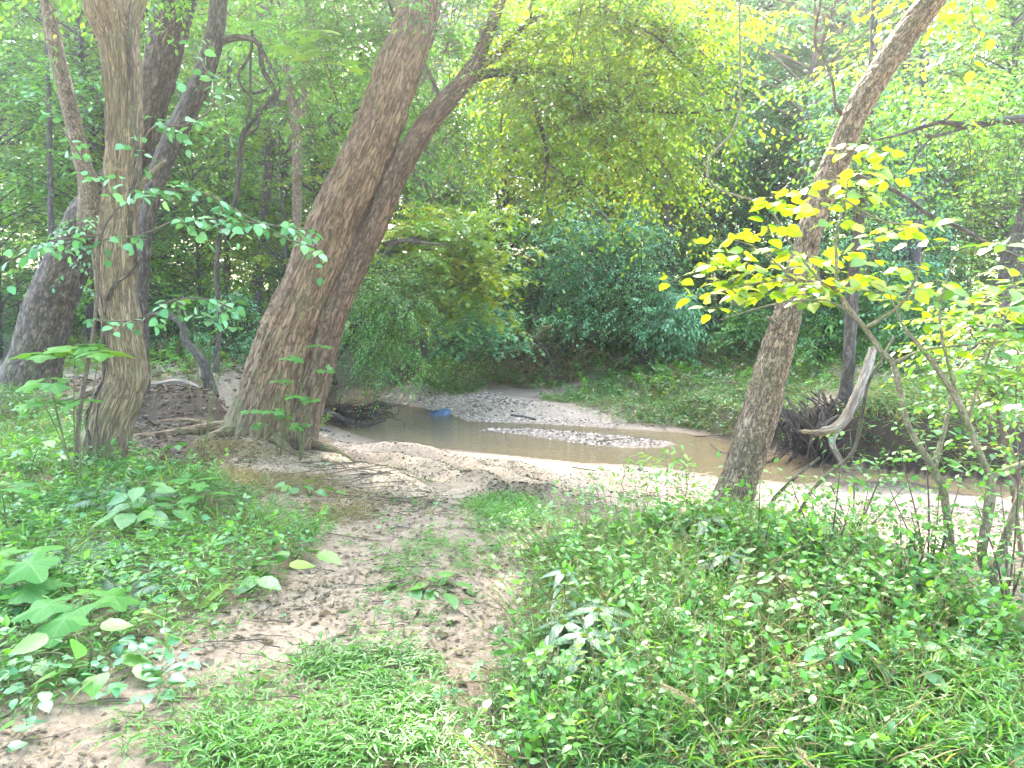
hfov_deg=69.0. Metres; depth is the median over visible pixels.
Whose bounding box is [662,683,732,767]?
grass seed stalk
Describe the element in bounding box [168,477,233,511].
broad leaved seedling
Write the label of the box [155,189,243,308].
understory tree
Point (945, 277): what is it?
forest bush
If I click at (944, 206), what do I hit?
understory tree
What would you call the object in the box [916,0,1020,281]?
forest tree
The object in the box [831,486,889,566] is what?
tall weed
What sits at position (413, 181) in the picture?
forest tree
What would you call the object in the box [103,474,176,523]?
broad leaved seedling
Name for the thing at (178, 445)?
leafy weed
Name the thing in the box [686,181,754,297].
understory tree
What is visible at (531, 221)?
understory tree
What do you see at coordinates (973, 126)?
overhanging bough
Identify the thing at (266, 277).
understory tree
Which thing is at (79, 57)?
forest tree
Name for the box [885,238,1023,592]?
bare stemmed sapling
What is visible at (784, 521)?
twiggy shrub
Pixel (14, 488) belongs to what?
broad leaved seedling
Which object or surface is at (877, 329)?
bank tree
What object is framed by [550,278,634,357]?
forest bush
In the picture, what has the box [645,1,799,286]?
forest tree
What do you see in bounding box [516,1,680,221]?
forest tree
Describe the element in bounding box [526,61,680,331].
understory tree
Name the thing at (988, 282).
forest bush
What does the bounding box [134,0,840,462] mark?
leaning tree
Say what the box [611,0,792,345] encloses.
bank tree
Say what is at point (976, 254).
understory tree
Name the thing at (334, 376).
woodland tree
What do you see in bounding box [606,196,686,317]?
understory tree
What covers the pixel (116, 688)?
herb cover
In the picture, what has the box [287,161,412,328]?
understory tree
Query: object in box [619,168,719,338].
understory tree
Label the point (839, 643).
leafy weed
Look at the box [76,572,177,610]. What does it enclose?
fern
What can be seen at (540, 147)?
understory tree
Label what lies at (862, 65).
forest tree
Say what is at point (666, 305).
forest bush
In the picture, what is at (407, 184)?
forest tree
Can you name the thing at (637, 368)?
bank seedlings
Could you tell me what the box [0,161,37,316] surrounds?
understory tree
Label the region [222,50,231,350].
woodland tree
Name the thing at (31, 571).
broad leaved seedling
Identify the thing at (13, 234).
understory tree
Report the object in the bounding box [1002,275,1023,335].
forest bush
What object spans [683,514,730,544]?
whorled weed
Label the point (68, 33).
forest tree
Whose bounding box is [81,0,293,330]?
forest tree
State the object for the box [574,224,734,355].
forest bush
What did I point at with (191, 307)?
forest bush
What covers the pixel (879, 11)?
forest tree
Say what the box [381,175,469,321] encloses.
understory tree
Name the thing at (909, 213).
understory tree
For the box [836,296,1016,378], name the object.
creekside shrub
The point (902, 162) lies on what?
bank tree
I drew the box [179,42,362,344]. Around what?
understory tree
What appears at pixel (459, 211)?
understory tree
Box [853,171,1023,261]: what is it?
arching branch
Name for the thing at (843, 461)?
leaning dead branch
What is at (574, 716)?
herb seedlings
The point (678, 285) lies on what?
forest bush
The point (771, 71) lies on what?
forest tree
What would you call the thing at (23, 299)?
forest bush
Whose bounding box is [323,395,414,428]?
brush pile
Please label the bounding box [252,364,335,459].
climbing seedling
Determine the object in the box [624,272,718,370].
creekside shrub
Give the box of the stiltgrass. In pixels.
[0,382,1023,767]
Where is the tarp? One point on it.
(442, 412)
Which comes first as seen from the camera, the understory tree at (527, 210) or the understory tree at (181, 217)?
the understory tree at (527, 210)
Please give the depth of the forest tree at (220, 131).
33.06 m
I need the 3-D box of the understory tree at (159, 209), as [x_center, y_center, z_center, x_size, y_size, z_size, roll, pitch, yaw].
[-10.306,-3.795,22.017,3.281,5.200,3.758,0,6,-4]
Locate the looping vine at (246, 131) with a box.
[213,30,280,372]
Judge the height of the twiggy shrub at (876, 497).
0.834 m
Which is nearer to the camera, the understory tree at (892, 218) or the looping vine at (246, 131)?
the looping vine at (246, 131)
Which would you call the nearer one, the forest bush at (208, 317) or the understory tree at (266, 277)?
the forest bush at (208, 317)
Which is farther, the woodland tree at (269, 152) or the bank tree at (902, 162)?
the bank tree at (902, 162)
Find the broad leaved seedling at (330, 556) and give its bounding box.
[257,538,341,564]
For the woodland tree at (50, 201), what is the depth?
13.61 m
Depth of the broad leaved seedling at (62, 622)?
3.33 m
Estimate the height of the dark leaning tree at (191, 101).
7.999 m
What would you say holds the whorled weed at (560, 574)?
on the ground at (90, 715)
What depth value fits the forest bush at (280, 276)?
20.67 m
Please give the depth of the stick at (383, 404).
16.40 m
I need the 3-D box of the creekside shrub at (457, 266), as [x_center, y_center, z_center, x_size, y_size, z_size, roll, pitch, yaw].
[-1.991,-1.796,15.466,5.443,4.163,4.014,0,6,0]
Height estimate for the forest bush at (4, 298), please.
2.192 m
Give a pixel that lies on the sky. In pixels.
(366, 0)
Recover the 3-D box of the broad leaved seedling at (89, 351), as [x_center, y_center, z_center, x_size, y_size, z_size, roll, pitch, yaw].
[-3.471,0.263,5.946,0.908,1.162,0.484,0,6,0]
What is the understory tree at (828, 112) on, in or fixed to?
on the ground at (90, 715)
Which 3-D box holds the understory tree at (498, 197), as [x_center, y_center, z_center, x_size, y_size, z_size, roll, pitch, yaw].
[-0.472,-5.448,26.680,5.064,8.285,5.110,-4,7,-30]
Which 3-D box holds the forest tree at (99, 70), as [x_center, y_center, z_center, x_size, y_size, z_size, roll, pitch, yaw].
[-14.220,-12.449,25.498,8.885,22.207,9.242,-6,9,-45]
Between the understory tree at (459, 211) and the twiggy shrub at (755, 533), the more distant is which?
the understory tree at (459, 211)
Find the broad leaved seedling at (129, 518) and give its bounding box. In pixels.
[90,503,192,540]
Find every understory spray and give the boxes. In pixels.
[155,299,245,466]
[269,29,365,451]
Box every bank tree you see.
[597,37,738,331]
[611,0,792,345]
[714,19,728,332]
[730,0,969,408]
[871,49,880,336]
[886,0,1023,374]
[889,9,911,341]
[906,49,929,347]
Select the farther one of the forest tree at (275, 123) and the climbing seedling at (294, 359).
the forest tree at (275, 123)
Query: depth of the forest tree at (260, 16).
24.69 m
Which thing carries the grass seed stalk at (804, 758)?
on the ground at (90, 715)
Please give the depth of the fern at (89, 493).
5.67 m
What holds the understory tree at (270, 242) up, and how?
on the ground at (90, 715)
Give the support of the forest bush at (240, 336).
on the ground at (90, 715)
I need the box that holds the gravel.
[320,382,1023,555]
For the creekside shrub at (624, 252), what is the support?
on the ground at (90, 715)
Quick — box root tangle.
[765,385,879,470]
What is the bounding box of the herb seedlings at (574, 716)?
[0,380,1023,767]
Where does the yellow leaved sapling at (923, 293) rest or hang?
on the ground at (90, 715)
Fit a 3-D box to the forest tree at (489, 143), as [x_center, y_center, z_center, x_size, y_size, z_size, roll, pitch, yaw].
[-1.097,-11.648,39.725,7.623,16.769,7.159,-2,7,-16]
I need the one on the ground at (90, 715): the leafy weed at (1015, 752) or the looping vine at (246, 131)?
the leafy weed at (1015, 752)
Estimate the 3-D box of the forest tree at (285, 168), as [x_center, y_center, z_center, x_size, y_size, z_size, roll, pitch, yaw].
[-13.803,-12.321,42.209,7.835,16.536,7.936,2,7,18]
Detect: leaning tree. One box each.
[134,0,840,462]
[137,0,316,392]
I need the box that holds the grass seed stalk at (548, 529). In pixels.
[545,522,558,561]
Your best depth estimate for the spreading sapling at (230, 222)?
5.93 m
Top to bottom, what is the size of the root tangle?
1.181 m
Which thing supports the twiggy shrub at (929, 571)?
on the ground at (90, 715)
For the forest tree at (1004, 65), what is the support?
on the ground at (90, 715)
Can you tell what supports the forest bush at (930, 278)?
on the ground at (90, 715)
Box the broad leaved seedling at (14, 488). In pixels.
[0,482,50,540]
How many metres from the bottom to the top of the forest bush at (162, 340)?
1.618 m
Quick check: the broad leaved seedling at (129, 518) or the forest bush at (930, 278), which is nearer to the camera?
the broad leaved seedling at (129, 518)
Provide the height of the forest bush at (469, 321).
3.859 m
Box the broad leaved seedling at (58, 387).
[14,377,105,487]
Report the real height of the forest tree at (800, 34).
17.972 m
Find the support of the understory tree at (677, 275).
on the ground at (90, 715)
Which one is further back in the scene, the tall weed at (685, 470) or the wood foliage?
the wood foliage
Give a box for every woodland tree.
[44,33,54,241]
[149,295,218,396]
[217,0,356,247]
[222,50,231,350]
[248,30,275,342]
[326,40,339,384]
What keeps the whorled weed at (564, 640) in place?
on the ground at (90, 715)
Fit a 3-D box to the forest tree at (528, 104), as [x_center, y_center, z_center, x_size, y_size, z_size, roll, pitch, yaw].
[1.637,-13.341,28.600,9.287,22.958,8.928,5,8,37]
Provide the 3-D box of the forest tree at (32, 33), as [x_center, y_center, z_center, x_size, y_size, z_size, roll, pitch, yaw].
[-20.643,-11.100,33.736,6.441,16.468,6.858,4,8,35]
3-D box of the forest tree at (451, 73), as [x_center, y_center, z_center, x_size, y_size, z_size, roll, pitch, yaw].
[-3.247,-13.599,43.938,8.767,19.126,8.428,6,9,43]
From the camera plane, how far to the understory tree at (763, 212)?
24.02 m
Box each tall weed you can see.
[572,469,619,519]
[601,453,649,514]
[623,455,669,511]
[640,444,693,510]
[656,450,710,520]
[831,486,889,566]
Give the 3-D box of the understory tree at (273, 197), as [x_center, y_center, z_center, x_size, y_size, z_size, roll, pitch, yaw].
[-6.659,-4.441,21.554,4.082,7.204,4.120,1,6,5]
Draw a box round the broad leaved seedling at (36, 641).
[1,618,162,698]
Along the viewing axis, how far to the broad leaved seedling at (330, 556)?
4.33 m
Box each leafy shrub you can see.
[877,267,1023,521]
[896,317,1023,557]
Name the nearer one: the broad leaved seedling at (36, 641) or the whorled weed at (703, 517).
the broad leaved seedling at (36, 641)
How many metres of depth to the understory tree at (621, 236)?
24.97 m
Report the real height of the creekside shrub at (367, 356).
2.700 m
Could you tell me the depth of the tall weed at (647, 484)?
5.26 m
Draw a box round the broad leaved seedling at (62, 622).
[10,587,138,648]
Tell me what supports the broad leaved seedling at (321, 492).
on the ground at (90, 715)
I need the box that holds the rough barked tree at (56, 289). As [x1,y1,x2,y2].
[0,0,197,390]
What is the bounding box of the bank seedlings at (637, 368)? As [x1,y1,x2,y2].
[63,325,1023,426]
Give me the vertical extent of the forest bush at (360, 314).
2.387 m
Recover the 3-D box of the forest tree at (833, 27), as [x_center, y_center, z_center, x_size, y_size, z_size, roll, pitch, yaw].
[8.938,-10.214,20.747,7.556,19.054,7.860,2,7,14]
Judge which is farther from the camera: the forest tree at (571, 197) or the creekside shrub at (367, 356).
the forest tree at (571, 197)
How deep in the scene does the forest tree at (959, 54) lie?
31.95 m
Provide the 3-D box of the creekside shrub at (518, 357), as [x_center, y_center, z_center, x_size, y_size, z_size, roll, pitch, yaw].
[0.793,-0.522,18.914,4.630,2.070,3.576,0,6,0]
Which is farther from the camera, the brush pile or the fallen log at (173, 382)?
the brush pile
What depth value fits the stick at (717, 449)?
11.47 m
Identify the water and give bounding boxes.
[322,370,1015,496]
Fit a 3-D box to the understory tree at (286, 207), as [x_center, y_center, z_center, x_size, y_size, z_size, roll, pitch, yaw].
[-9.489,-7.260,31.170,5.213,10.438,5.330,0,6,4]
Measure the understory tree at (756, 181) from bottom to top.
7.732 m
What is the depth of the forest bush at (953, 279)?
27.33 m
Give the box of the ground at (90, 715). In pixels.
[0,281,1023,767]
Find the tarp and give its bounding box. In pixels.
[426,408,450,419]
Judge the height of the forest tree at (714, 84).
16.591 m
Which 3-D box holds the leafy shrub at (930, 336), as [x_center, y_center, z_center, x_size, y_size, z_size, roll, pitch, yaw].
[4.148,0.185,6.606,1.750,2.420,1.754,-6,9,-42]
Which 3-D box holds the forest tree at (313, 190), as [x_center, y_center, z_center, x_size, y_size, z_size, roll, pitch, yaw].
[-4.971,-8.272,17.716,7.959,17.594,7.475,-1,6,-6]
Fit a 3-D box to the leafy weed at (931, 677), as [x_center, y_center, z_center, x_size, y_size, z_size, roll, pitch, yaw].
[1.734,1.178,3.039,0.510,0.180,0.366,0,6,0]
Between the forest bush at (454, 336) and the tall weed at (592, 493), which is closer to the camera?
the tall weed at (592, 493)
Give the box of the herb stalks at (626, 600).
[0,392,1023,767]
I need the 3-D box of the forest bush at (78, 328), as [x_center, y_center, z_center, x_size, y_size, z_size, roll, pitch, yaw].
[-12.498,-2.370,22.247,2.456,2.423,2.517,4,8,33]
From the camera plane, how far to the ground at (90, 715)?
6.07 m
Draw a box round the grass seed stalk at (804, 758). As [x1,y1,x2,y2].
[795,747,817,767]
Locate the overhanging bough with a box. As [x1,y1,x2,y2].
[829,60,1023,265]
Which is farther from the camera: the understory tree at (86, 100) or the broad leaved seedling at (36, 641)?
the understory tree at (86, 100)
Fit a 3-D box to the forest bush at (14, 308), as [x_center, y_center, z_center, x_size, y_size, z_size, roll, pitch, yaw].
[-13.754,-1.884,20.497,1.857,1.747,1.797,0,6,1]
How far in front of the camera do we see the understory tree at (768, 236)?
29.67 m
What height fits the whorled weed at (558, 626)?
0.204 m
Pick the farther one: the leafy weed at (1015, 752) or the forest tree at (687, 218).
the forest tree at (687, 218)
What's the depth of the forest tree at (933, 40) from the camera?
36.42 m
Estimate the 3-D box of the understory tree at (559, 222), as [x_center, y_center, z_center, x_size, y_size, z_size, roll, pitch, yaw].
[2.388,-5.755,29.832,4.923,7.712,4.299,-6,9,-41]
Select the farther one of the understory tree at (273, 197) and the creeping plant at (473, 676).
the understory tree at (273, 197)
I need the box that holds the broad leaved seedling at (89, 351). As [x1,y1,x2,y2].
[7,344,134,485]
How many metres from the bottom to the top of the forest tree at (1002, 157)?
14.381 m
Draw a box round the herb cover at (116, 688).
[0,384,1023,767]
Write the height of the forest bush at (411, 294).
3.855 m
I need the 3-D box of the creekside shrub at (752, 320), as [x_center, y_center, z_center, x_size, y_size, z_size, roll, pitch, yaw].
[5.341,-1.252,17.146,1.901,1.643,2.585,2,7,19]
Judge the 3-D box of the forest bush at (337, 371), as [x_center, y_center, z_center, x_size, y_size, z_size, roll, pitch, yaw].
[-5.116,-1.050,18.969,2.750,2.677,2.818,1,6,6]
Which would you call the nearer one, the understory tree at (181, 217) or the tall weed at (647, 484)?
the tall weed at (647, 484)
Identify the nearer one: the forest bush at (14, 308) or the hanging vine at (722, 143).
the hanging vine at (722, 143)
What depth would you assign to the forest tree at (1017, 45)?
23.40 m
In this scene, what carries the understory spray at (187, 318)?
on the ground at (90, 715)
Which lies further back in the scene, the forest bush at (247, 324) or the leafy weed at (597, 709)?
the forest bush at (247, 324)
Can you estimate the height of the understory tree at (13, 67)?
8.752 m
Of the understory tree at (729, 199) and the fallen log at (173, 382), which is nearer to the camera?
the fallen log at (173, 382)
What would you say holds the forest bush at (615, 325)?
on the ground at (90, 715)
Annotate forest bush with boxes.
[0,256,37,338]
[0,296,15,359]
[1,280,27,328]
[1,285,25,337]
[2,267,83,333]
[71,291,98,335]
[72,292,99,334]
[74,281,169,337]
[148,271,203,334]
[148,296,209,359]
[155,285,197,333]
[155,286,206,331]
[179,287,262,366]
[187,290,246,336]
[191,298,261,359]
[229,295,263,332]
[234,281,275,336]
[262,266,356,332]
[329,304,366,391]
[343,292,370,348]
[351,246,409,336]
[377,250,445,338]
[408,272,472,343]
[417,251,562,363]
[418,285,505,363]
[434,264,531,355]
[465,296,554,367]
[475,267,591,356]
[496,253,610,367]
[509,267,638,363]
[547,288,612,352]
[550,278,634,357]
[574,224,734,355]
[583,263,684,355]
[605,271,708,348]
[631,278,720,342]
[674,283,729,345]
[792,294,871,364]
[824,273,871,339]
[860,265,970,342]
[881,273,961,316]
[887,268,983,340]
[920,272,968,310]
[938,302,978,316]
[969,271,1023,335]
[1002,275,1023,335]
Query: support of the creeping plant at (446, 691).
on the stiltgrass
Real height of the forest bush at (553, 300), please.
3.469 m
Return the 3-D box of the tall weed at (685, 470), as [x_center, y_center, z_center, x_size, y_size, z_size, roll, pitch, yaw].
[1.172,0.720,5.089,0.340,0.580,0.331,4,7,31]
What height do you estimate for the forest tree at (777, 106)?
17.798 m
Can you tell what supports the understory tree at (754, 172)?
on the ground at (90, 715)
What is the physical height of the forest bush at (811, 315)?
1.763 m
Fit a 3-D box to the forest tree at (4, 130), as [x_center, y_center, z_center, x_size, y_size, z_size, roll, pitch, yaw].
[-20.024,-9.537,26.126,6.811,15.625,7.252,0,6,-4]
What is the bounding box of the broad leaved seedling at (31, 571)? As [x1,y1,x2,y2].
[0,545,74,606]
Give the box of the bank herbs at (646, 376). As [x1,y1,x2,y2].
[63,331,1021,421]
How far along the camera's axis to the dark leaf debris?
8.06 m
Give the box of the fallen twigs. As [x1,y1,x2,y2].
[0,372,1023,767]
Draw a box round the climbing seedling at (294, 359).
[238,344,331,455]
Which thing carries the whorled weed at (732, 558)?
on the ground at (90, 715)
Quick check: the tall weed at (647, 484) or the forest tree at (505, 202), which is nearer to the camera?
the tall weed at (647, 484)
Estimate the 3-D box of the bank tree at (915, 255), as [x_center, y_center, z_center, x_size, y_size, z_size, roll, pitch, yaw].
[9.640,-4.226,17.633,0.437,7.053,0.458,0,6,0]
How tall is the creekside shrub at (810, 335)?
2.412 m
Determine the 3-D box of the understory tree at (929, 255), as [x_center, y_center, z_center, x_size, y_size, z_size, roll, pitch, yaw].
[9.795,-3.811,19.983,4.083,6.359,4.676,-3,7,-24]
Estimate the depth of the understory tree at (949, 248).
28.15 m
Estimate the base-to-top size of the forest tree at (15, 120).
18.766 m
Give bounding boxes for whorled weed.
[533,615,601,660]
[540,569,579,620]
[540,628,632,677]
[565,601,635,648]
[667,723,710,761]
[680,549,760,585]
[682,625,722,649]
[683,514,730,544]
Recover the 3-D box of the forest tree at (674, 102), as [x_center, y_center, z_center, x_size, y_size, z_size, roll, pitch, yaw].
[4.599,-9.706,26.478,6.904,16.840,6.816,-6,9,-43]
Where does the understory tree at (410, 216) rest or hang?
on the ground at (90, 715)
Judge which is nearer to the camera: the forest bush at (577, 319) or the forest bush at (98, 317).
the forest bush at (98, 317)
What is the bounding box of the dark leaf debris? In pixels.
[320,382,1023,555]
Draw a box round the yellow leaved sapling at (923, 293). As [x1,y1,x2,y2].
[659,143,1023,583]
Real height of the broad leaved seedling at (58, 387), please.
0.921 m
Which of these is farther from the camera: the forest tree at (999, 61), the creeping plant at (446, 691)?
the forest tree at (999, 61)
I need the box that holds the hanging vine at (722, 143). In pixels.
[706,0,785,209]
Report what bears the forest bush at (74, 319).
on the ground at (90, 715)
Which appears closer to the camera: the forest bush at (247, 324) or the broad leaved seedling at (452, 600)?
the broad leaved seedling at (452, 600)
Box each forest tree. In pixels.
[0,0,101,183]
[0,0,215,341]
[0,2,193,334]
[0,12,88,229]
[0,13,65,198]
[0,30,46,248]
[2,1,226,176]
[4,0,270,334]
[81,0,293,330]
[149,0,383,277]
[171,0,464,249]
[178,12,257,274]
[213,2,347,209]
[221,74,309,297]
[222,0,309,295]
[263,0,470,335]
[321,0,522,371]
[371,43,466,248]
[411,0,583,346]
[417,0,540,220]
[418,0,503,226]
[438,6,536,248]
[441,3,633,272]
[458,0,676,335]
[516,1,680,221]
[538,0,716,337]
[571,0,734,259]
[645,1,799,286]
[654,0,810,234]
[671,0,863,306]
[679,0,799,301]
[680,0,985,330]
[703,0,987,334]
[721,14,805,286]
[742,0,899,226]
[778,0,966,268]
[789,0,962,247]
[853,0,1006,214]
[901,22,999,242]
[911,0,1023,333]
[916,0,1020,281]
[939,5,1023,288]
[945,0,1023,195]
[948,0,1023,221]
[977,21,1022,260]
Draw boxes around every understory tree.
[0,0,103,357]
[0,0,250,333]
[0,87,99,335]
[0,153,44,287]
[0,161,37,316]
[0,172,67,312]
[52,54,241,337]
[139,179,213,329]
[142,61,280,353]
[151,127,243,331]
[152,170,201,285]
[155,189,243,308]
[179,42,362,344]
[193,171,291,330]
[200,160,274,292]
[207,111,324,319]
[231,145,310,308]
[234,93,324,287]
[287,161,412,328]
[376,142,455,292]
[376,164,458,285]
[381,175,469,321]
[399,147,496,313]
[437,119,560,308]
[488,157,578,298]
[489,195,587,358]
[491,110,638,340]
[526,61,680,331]
[526,175,611,311]
[564,163,674,323]
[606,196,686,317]
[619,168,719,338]
[661,181,735,318]
[676,99,832,337]
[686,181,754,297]
[687,174,793,340]
[691,137,799,316]
[708,72,897,330]
[729,94,832,289]
[758,64,963,353]
[803,125,977,342]
[829,151,963,317]
[836,101,955,318]
[842,106,992,281]
[869,86,1017,308]
[911,109,1023,316]
[922,129,1012,306]
[936,186,999,307]
[953,207,1014,306]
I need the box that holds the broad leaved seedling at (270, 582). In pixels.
[202,560,314,605]
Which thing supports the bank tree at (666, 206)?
on the ground at (90, 715)
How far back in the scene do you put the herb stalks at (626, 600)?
3.55 m
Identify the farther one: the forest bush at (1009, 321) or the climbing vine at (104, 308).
the forest bush at (1009, 321)
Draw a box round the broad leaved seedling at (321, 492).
[274,480,346,497]
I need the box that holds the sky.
[1,0,1019,288]
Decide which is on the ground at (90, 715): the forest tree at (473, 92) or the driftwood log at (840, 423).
the forest tree at (473, 92)
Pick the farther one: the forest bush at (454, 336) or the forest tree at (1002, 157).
the forest tree at (1002, 157)
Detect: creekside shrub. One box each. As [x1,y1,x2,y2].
[335,278,453,428]
[336,247,473,363]
[355,199,548,350]
[414,296,561,382]
[449,324,624,389]
[520,197,687,364]
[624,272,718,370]
[705,293,775,363]
[791,280,902,370]
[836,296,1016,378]
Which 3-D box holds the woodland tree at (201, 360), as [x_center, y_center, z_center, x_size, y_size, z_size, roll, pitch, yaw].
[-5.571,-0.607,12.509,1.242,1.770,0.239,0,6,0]
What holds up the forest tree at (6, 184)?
on the ground at (90, 715)
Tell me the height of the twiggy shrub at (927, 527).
1.036 m
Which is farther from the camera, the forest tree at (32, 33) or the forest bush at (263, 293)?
the forest tree at (32, 33)
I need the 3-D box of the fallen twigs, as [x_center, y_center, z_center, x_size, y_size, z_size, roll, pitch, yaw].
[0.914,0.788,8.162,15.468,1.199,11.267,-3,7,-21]
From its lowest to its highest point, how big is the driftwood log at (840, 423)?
1.676 m
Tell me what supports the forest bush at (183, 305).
on the ground at (90, 715)
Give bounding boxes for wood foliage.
[1,0,1021,300]
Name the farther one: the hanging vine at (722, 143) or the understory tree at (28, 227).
the understory tree at (28, 227)
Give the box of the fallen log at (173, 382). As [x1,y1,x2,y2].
[53,379,227,413]
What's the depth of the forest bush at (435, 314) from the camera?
25.16 m
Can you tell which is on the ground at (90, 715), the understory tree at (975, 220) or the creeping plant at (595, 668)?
the understory tree at (975, 220)
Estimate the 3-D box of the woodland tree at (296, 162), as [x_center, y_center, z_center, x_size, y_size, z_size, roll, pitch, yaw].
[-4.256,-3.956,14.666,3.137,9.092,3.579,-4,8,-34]
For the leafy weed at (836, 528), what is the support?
on the ground at (90, 715)
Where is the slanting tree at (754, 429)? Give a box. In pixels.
[703,0,995,510]
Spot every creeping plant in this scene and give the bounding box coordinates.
[434,658,625,745]
[470,629,625,680]
[561,664,668,725]
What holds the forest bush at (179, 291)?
on the ground at (90, 715)
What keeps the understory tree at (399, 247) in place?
on the ground at (90, 715)
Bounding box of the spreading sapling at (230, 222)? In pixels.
[0,39,327,470]
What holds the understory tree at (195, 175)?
on the ground at (90, 715)
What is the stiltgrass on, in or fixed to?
on the ground at (90, 715)
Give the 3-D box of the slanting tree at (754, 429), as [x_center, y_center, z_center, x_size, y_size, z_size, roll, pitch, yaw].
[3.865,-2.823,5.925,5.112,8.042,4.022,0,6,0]
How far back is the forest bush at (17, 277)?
17.01 m
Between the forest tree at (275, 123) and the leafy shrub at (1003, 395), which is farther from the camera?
the forest tree at (275, 123)
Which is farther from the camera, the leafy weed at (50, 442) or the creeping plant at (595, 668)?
the leafy weed at (50, 442)
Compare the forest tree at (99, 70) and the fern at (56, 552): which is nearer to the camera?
the fern at (56, 552)
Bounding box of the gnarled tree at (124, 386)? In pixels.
[0,0,303,465]
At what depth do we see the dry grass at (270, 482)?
3.69 m
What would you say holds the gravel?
on the ground at (90, 715)
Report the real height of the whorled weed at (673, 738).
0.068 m
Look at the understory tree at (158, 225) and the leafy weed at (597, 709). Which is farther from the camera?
the understory tree at (158, 225)
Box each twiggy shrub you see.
[710,480,821,568]
[728,558,864,639]
[744,457,898,570]
[776,430,931,539]
[807,502,956,615]
[855,425,1009,592]
[914,448,1023,610]
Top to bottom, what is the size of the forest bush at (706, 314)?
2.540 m
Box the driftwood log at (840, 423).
[798,346,876,474]
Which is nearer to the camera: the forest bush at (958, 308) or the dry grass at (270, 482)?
the dry grass at (270, 482)
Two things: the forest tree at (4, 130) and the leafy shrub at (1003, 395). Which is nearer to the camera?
the leafy shrub at (1003, 395)
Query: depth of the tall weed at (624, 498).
5.38 m
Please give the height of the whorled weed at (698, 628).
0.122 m
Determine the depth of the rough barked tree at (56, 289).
9.77 m
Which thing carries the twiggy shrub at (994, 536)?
on the ground at (90, 715)
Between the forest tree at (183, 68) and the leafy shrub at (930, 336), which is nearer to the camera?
the leafy shrub at (930, 336)
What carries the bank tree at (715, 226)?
on the ground at (90, 715)
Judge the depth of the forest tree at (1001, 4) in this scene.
21.11 m
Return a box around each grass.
[0,346,1023,767]
[90,342,1023,476]
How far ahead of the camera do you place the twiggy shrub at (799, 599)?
3.42 m
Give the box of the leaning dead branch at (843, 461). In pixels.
[771,335,895,512]
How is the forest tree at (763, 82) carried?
on the ground at (90, 715)
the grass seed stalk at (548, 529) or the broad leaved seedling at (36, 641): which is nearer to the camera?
the broad leaved seedling at (36, 641)
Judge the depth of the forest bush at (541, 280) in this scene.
20.32 m
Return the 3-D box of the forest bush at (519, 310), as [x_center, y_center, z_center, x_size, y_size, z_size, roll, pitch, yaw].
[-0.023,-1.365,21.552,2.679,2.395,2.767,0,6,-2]
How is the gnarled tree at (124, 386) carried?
on the ground at (90, 715)
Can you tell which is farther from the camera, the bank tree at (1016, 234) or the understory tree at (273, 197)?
the understory tree at (273, 197)
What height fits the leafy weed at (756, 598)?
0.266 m
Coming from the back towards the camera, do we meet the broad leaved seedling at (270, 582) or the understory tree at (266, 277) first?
the understory tree at (266, 277)
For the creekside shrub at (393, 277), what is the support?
on the ground at (90, 715)
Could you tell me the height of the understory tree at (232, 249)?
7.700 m
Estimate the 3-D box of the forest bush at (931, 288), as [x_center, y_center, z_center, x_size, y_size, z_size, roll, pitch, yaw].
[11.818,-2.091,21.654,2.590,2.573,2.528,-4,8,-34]
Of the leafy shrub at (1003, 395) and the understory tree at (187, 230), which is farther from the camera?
the understory tree at (187, 230)
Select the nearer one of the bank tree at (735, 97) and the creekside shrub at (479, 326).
the creekside shrub at (479, 326)
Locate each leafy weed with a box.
[1,437,77,480]
[136,441,187,470]
[585,699,626,726]
[728,566,829,612]
[775,514,871,549]
[804,624,893,677]
[879,639,1014,694]
[914,711,1023,767]
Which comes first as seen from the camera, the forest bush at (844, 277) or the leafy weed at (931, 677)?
the leafy weed at (931, 677)
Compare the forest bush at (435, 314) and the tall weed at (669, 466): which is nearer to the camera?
the tall weed at (669, 466)
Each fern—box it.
[12,540,130,570]
[63,482,132,498]
[67,487,178,513]
[67,543,141,563]
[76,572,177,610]
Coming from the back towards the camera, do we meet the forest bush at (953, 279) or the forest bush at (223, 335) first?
the forest bush at (953, 279)
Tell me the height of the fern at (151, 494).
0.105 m
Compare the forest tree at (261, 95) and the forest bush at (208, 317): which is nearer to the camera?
the forest bush at (208, 317)
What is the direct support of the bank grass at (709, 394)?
on the ground at (90, 715)
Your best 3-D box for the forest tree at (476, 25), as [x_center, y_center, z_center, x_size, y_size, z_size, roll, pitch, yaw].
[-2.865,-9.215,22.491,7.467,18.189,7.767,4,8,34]
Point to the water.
(438, 417)
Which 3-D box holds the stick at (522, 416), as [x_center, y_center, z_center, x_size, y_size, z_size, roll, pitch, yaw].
[0.217,0.641,14.346,0.553,0.087,0.080,4,8,33]
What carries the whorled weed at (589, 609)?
on the ground at (90, 715)
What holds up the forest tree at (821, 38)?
on the ground at (90, 715)
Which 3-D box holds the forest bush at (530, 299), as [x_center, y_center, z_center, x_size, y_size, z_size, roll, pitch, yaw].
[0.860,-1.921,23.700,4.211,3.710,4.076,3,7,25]
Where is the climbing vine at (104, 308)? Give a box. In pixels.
[84,1,139,467]
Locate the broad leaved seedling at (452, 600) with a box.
[383,571,476,609]
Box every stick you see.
[375,402,391,406]
[510,414,535,419]
[710,443,726,453]

